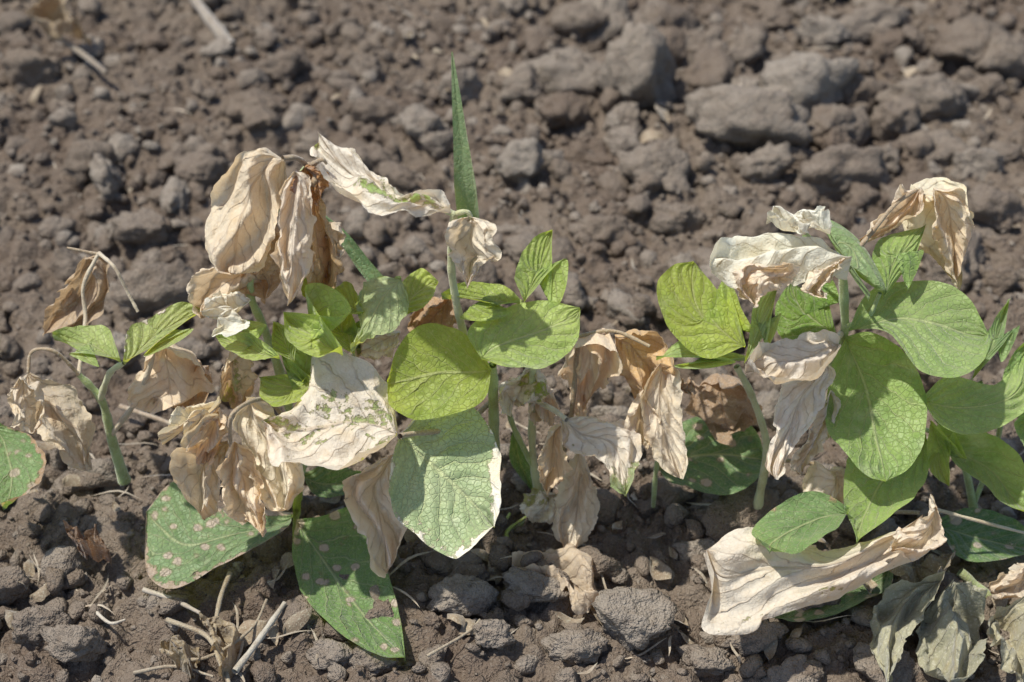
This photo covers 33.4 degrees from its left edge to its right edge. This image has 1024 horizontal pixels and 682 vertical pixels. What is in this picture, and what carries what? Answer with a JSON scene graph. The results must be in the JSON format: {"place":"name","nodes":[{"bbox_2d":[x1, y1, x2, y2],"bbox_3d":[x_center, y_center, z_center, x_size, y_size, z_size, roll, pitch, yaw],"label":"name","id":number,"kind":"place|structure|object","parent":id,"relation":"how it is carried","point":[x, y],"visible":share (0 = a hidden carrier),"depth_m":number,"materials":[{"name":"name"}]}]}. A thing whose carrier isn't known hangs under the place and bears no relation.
{"place":"outdoors","nodes":[
{"label":"outdoors","id":0,"kind":"place"},
{"bbox_2d":[451,52,478,218],"bbox_3d":[-0.034,-0.119,1.047,0.014,0.110,0.037,-17,41,-21],"label":"grass blade","id":1,"kind":"object","parent":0,"point":[465,189],"depth_m":1.04,"materials":[{"name":"green plant"}]},
{"bbox_2d":[0,0,1023,681],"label":"soil ground","id":2,"kind":"structure","parent":0,"point":[254,592],"depth_m":1.27,"materials":[{"name":"soil"}]},
{"bbox_2d":[0,247,214,509],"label":"soybean plant","id":3,"kind":"object","parent":2,"relation":"on","point":[172,374],"visible":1,"depth_m":1.01,"materials":[{"name":"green plant"}]},
{"bbox_2d":[145,147,437,658],"bbox_3d":[-0.133,0.042,0.968,0.180,0.288,0.167,0,38,0],"label":"soybean plant","id":4,"kind":"object","parent":2,"relation":"on","point":[336,421],"visible":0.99,"depth_m":0.98,"materials":[{"name":"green plant"}]},
{"bbox_2d":[326,216,382,280],"bbox_3d":[-0.097,-0.054,1.031,0.044,0.040,0.006,19,42,22],"label":"grass blade","id":5,"kind":"object","parent":2,"relation":"on","point":[365,266],"depth_m":1.03,"materials":[{"name":"green plant"}]},
{"bbox_2d":[26,0,741,681],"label":"dry plant debris","id":6,"kind":"object","parent":2,"relation":"on","point":[56,20],"visible":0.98,"depth_m":1.00,"materials":[{"name":"beige plant"}]},
{"bbox_2d":[310,132,579,577],"bbox_3d":[-0.036,0.030,0.982,0.150,0.290,0.144,0,38,0],"label":"soybean plant","id":7,"kind":"object","parent":2,"relation":"on","point":[433,481],"visible":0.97,"depth_m":0.98,"materials":[{"name":"green plant"}]},
{"bbox_2d":[0,0,1023,681],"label":"soil clods","id":8,"kind":"object","parent":2,"relation":"on","point":[662,54],"visible":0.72,"depth_m":1.38,"materials":[{"name":"soil"}]},
{"bbox_2d":[0,0,1023,681],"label":"plant litter","id":9,"kind":"object","parent":2,"relation":"on","point":[296,622],"visible":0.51,"depth_m":1.03,"materials":[{"name":"beige plant"}]},
{"bbox_2d":[499,328,762,614],"bbox_3d":[0.050,0.067,1.042,0.208,0.158,0.130,-27,45,-30],"label":"soybean plant","id":10,"kind":"object","parent":2,"relation":"on","point":[714,446],"visible":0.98,"depth_m":1.02,"materials":[{"name":"beige plant"}]},
{"bbox_2d":[656,177,988,634],"bbox_3d":[0.178,0.041,0.993,0.190,0.247,0.218,0,38,0],"label":"soybean plant","id":11,"kind":"object","parent":2,"relation":"on","point":[868,413],"visible":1,"depth_m":0.98,"materials":[{"name":"green plant"}]},
{"bbox_2d":[870,508,1023,681],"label":"wilted weed","id":12,"kind":"object","parent":2,"relation":"on","point":[952,616],"visible":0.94,"depth_m":0.99,"materials":[{"name":"grey plant"}]},
{"bbox_2d":[923,298,1023,561],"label":"soybean plant","id":13,"kind":"object","parent":2,"relation":"on","point":[967,414],"visible":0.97,"depth_m":1.02,"materials":[{"name":"green plant"}]}
]}

